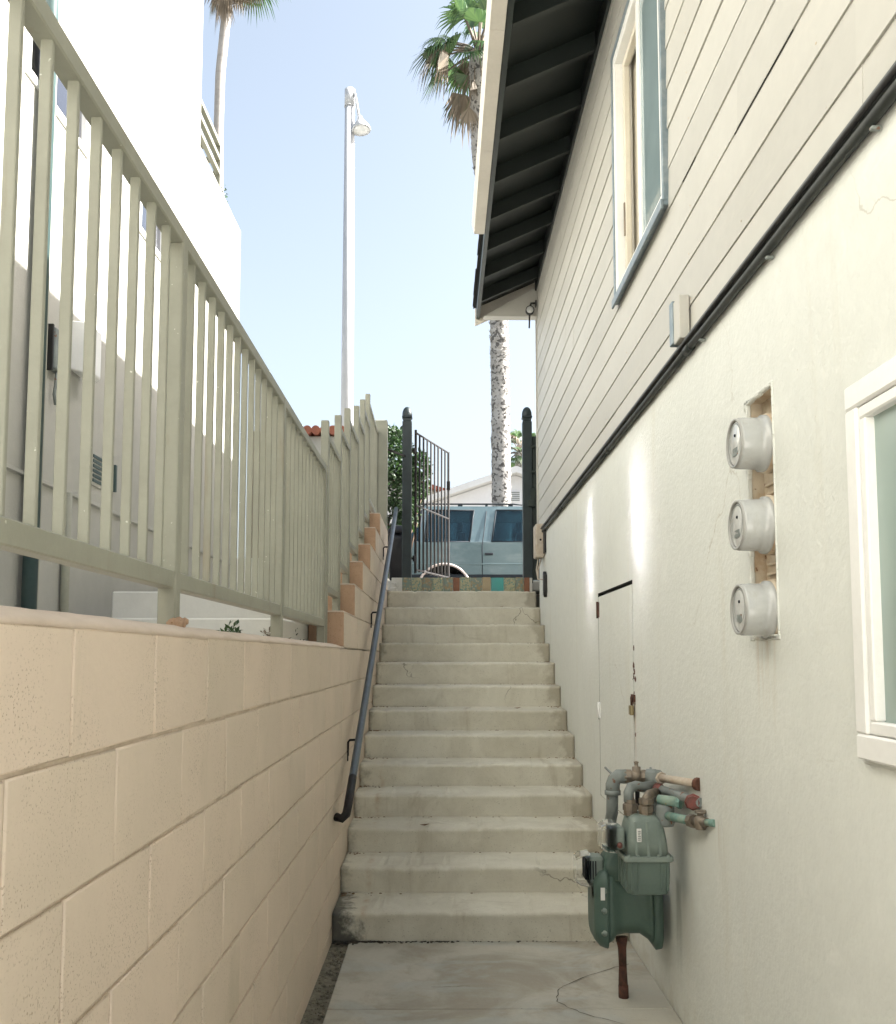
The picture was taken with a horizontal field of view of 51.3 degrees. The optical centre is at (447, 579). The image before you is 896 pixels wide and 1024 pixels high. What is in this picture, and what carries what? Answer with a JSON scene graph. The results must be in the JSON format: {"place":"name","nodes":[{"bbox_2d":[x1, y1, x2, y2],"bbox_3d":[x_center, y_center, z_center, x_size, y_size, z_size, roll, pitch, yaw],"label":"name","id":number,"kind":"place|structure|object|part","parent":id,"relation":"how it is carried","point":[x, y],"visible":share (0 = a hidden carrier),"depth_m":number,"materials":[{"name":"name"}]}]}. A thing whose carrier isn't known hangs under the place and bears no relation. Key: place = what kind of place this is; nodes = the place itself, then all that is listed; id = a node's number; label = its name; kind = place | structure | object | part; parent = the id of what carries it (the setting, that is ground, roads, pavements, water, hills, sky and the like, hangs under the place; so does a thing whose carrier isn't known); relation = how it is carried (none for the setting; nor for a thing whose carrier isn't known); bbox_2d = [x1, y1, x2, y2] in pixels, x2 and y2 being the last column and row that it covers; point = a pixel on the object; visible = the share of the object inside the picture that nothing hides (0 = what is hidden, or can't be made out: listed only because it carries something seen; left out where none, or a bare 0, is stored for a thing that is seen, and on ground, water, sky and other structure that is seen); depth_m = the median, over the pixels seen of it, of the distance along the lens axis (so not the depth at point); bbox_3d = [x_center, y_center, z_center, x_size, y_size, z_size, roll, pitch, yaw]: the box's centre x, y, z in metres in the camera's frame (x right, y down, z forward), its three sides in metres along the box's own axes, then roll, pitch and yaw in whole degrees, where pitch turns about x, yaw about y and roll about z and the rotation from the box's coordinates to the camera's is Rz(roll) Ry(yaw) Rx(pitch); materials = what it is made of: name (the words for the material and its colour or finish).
{"place":"outdoors","nodes":[
{"label":"outdoors","id":0,"kind":"place"},
{"bbox_2d":[0,0,240,617],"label":"stucco building","id":1,"kind":"structure","parent":0,"point":[141,60],"depth_m":5.36,"materials":[{"name":"white paint"}]},
{"bbox_2d":[24,30,89,158],"bbox_3d":[-1.966,-2.540,4.704,0.042,0.460,0.760,0,-5,0],"label":"window","id":2,"kind":"structure","parent":1,"relation":"in","point":[32,52],"depth_m":4.72,"materials":[{"name":"white paint"}]},
{"bbox_2d":[139,202,160,261],"bbox_3d":[-1.975,-2.415,6.204,0.042,0.460,0.570,0,-5,0],"label":"window","id":3,"kind":"structure","parent":1,"relation":"in","point":[142,230],"depth_m":6.12,"materials":[{"name":"grey glass"}]},
{"bbox_2d":[304,425,343,454],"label":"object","id":4,"kind":"object","parent":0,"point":[314,432],"visible":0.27,"depth_m":10.82,"materials":[{"name":"orange tile"}]},
{"bbox_2d":[201,0,535,557],"label":"sky","id":5,"kind":"structure","parent":0,"point":[419,346],"materials":[{"name":"blue"}]},
{"bbox_2d":[237,580,539,594],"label":"sidewalk","id":6,"kind":"structure","parent":0,"point":[536,586],"depth_m":10.05,"materials":[{"name":"concrete"}]},
{"bbox_2d":[341,87,370,425],"bbox_3d":[-1.257,-3.267,12.697,0.406,7.165,0.267,-3,-6,35],"label":"street lamp","id":7,"kind":"object","parent":6,"relation":"on","point":[360,126],"visible":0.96,"depth_m":12.77,"materials":[{"name":"metal"}]},
{"bbox_2d":[388,525,401,580],"bbox_3d":[-0.531,-0.283,10.155,0.256,0.604,0.256,0,-5,0],"label":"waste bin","id":8,"kind":"object","parent":6,"relation":"on","point":[395,568],"visible":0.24,"depth_m":10.03,"materials":[{"name":"black plastic"}]},
{"bbox_2d":[387,425,432,579],"bbox_3d":[-0.717,-0.842,11.044,1.161,2.071,0.923,-3,-6,34],"label":"bush","id":9,"kind":"object","parent":6,"relation":"on","point":[395,471],"visible":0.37,"depth_m":10.80,"materials":[{"name":"green plant"}]},
{"bbox_2d":[388,480,443,507],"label":"brown roofed house","id":10,"kind":"structure","parent":0,"point":[429,491],"depth_m":44.45,"materials":[{"name":"beige paint"}]},
{"bbox_2d":[388,466,521,540],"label":"gabled house","id":11,"kind":"structure","parent":0,"point":[479,490],"depth_m":29.27,"materials":[{"name":"grey paint"}]},
{"bbox_2d":[391,503,539,580],"bbox_3d":[1.213,-0.278,16.248,4.620,1.924,1.944,0,-5,0],"label":"parked suv","id":12,"kind":"object","parent":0,"point":[480,553],"visible":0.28,"depth_m":15.49,"materials":[{"name":"teal paint"}]},
{"bbox_3d":[0.022,-0.888,15.580,0.853,0.573,0.144,0,-5,0],"label":"window","id":13,"kind":"part","parent":12,"relation":"part of","materials":[{"name":"glass"}]},
{"bbox_3d":[1.306,-0.887,15.588,1.181,0.573,0.144,0,-5,0],"label":"window","id":14,"kind":"part","parent":12,"relation":"part of","materials":[{"name":"glass"}]},
{"bbox_2d":[327,941,672,1009],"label":"path","id":15,"kind":"structure","parent":0,"point":[482,975],"depth_m":4.14,"materials":[{"name":"grey concrete"}]},
{"bbox_2d":[332,940,576,944],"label":"damp dirt","id":16,"kind":"structure","parent":15,"relation":"on","point":[353,942],"depth_m":4.65,"materials":[{"name":"black soil"}]},
{"bbox_2d":[556,964,627,1023],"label":"path crack","id":17,"kind":"object","parent":15,"relation":"on","point":[578,979],"visible":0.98,"depth_m":3.94,"materials":[{"name":"grey concrete"}]},
{"bbox_2d":[323,1009,682,1023],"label":"path","id":18,"kind":"structure","parent":0,"point":[573,1016],"depth_m":3.70,"materials":[{"name":"grey concrete"}]},
{"bbox_2d":[536,595,623,814],"bbox_3d":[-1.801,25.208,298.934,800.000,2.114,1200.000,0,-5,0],"label":"ground","id":19,"kind":"structure","parent":0,"point":[537,600],"depth_m":10.01,"materials":[{"name":"grey concrete"}]},
{"bbox_2d":[0,513,387,1023],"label":"retaining wall","id":20,"kind":"structure","parent":19,"relation":"on","point":[173,842],"depth_m":1.92,"materials":[{"name":"paint"}]},
{"bbox_2d":[0,0,326,642],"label":"picket railing","id":21,"kind":"object","parent":20,"relation":"on","point":[286,503],"visible":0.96,"depth_m":2.11,"materials":[{"name":"green paint"}]},
{"bbox_2d":[166,616,188,626],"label":"mortar crumbs","id":22,"kind":"object","parent":20,"relation":"on","point":[180,621],"visible":0.81,"depth_m":2.20,"materials":[{"name":"beige concrete"}]},
{"bbox_2d":[321,394,404,642],"bbox_3d":[-0.699,-0.598,7.543,0.274,2.320,4.510,0,-5,3],"label":"stepped railing","id":23,"kind":"object","parent":20,"relation":"on","point":[354,455],"visible":0.83,"depth_m":6.70,"materials":[{"name":"green paint"}]},
{"bbox_2d":[333,507,397,822],"bbox_3d":[-0.553,0.238,7.259,0.093,2.407,4.910,0,-5,0],"label":"handrail","id":24,"kind":"object","parent":20,"relation":"attached to","point":[343,816],"visible":1,"depth_m":5.89,"materials":[{"name":"black metal"}]},
{"bbox_2d":[204,0,279,192],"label":"palm tree","id":25,"kind":"object","parent":19,"relation":"on","point":[224,11],"visible":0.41,"depth_m":29.83,"materials":[{"name":"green plant"}]},
{"bbox_2d":[237,453,389,580],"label":"yard wall","id":26,"kind":"structure","parent":19,"relation":"on","point":[252,529],"depth_m":11.11,"materials":[{"name":"concrete"}]},
{"bbox_2d":[300,943,347,1023],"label":"grit strip","id":27,"kind":"object","parent":19,"relation":"on","point":[318,1003],"visible":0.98,"depth_m":4.05,"materials":[{"name":"grey gravel"}]},
{"bbox_2d":[406,0,511,540],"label":"palm tree","id":28,"kind":"object","parent":19,"relation":"on","point":[464,76],"visible":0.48,"depth_m":21.80,"materials":[{"name":"grey plant"}]},
{"bbox_2d":[332,577,628,943],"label":"staircase","id":29,"kind":"structure","parent":19,"relation":"on","point":[471,655],"depth_m":6.22,"materials":[{"name":"concrete"}]},
{"bbox_2d":[402,407,411,577],"bbox_3d":[-0.434,-0.896,9.868,0.108,1.890,0.108,0,-5,0],"label":"gate post","id":30,"kind":"object","parent":29,"relation":"on","point":[407,494],"visible":0.98,"depth_m":9.82,"materials":[{"name":"black metal"}]},
{"bbox_2d":[412,430,449,577],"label":"iron gate","id":31,"kind":"structure","parent":30,"relation":"attached to","point":[414,557],"depth_m":10.36,"materials":[{"name":"black metal"}]},
{"bbox_2d":[341,706,601,895],"bbox_3d":[0.149,0.993,7.149,1.486,1.757,4.209,0,-5,0],"label":"stair grit","id":32,"kind":"object","parent":29,"relation":"on","point":[431,816],"visible":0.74,"depth_m":5.82,"materials":[{"name":"brown soil"}]},
{"bbox_2d":[521,407,538,582],"bbox_3d":[0.878,-0.896,9.866,0.186,1.890,0.129,0,-5,0],"label":"gate post","id":33,"kind":"object","parent":29,"relation":"on","point":[529,505],"visible":0.86,"depth_m":9.83,"materials":[{"name":"black metal"}]},
{"bbox_2d":[510,429,535,466],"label":"tree","id":34,"kind":"object","parent":19,"relation":"on","point":[516,435],"visible":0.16,"depth_m":41.79,"materials":[{"name":"green plant"}]},
{"bbox_2d":[472,0,895,1023],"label":"white house","id":35,"kind":"structure","parent":19,"relation":"on","point":[684,220],"depth_m":3.13,"materials":[{"name":"paint"}]},
{"bbox_2d":[525,300,536,327],"bbox_3d":[0.815,-2.601,9.156,0.110,0.280,0.092,0,-5,0],"label":"security light","id":36,"kind":"object","parent":35,"relation":"attached to","point":[529,310],"visible":1,"depth_m":9.13,"materials":[{"name":"black plastic"}]},
{"bbox_2d":[533,524,546,596],"bbox_3d":[0.846,-0.167,8.573,0.084,0.688,0.390,0,-5,0],"label":"utility box","id":37,"kind":"object","parent":35,"relation":"attached to","point":[539,542],"visible":0.94,"depth_m":8.56,"materials":[{"name":"beige paint"}]},
{"bbox_2d":[596,580,635,813],"bbox_3d":[0.917,0.640,5.053,0.064,1.200,1.081,0,-5,0],"label":"hatch door","id":38,"kind":"structure","parent":35,"relation":"in","point":[614,606],"depth_m":5.03,"materials":[{"name":"white paint"}]},
{"bbox_2d":[610,0,668,308],"bbox_3d":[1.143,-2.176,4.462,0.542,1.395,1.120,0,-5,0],"label":"window","id":39,"kind":"structure","parent":35,"relation":"in","point":[639,131],"depth_m":4.48,"materials":[{"name":"beige wood"}]},
{"bbox_2d":[604,761,714,829],"bbox_3d":[0.792,0.922,3.633,0.265,0.386,0.865,0,-5,-4],"label":"gas piping","id":40,"kind":"object","parent":35,"relation":"attached to","point":[657,794],"visible":0.94,"depth_m":3.65,"materials":[{"name":"grey paint"}]},
{"bbox_2d":[573,849,663,998],"bbox_3d":[0.711,1.426,3.939,0.352,0.670,0.250,0,-5,0],"label":"gas meter","id":41,"kind":"object","parent":40,"relation":"attached to","point":[615,908],"visible":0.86,"depth_m":3.85,"materials":[{"name":"green paint"}]},
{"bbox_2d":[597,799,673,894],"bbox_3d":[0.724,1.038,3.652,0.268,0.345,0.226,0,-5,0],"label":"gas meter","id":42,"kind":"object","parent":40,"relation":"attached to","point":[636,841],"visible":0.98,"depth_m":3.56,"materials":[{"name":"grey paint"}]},
{"bbox_2d":[726,413,772,473],"bbox_3d":[0.897,-0.399,2.748,0.114,0.176,0.176,0,-5,0],"label":"electric meter","id":43,"kind":"object","parent":35,"relation":"attached to","point":[748,443],"visible":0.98,"depth_m":2.69,"materials":[{"name":"grey paint"}]},
{"bbox_2d":[728,495,775,554],"bbox_3d":[0.897,-0.158,2.728,0.114,0.176,0.176,0,-5,0],"label":"electric meter","id":44,"kind":"object","parent":35,"relation":"attached to","point":[751,524],"visible":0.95,"depth_m":2.67,"materials":[{"name":"grey paint"}]},
{"bbox_2d":[730,579,777,638],"bbox_3d":[0.897,0.088,2.707,0.114,0.176,0.176,0,-5,0],"label":"electric meter","id":45,"kind":"object","parent":35,"relation":"attached to","point":[753,609],"visible":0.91,"depth_m":2.65,"materials":[{"name":"grey paint"}]},
{"bbox_2d":[844,356,895,770],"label":"window","id":46,"kind":"structure","parent":35,"relation":"in","point":[870,402],"depth_m":2.01,"materials":[{"name":"white paint"}]},
{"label":"yard","id":47,"kind":"structure","parent":0,"visible":0},
{"bbox_2d":[112,591,308,640],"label":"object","id":48,"kind":"structure","parent":47,"relation":"on","point":[141,606],"depth_m":4.79,"materials":[{"name":"concrete"}]},
{"bbox_2d":[217,619,241,632],"bbox_3d":[-0.810,0.204,3.537,0.131,0.111,0.279,0,-5,0],"label":"weed","id":49,"kind":"object","parent":47,"relation":"on","point":[231,628],"visible":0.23,"depth_m":3.51,"materials":[{"name":"green plant"}]},
{"bbox_2d":[260,627,290,638],"bbox_3d":[-0.822,0.263,4.333,0.123,0.124,0.351,-1,-5,7],"label":"weed","id":50,"kind":"object","parent":47,"relation":"on","point":[264,631],"visible":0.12,"depth_m":4.29,"materials":[{"name":"green plant"}]}
]}

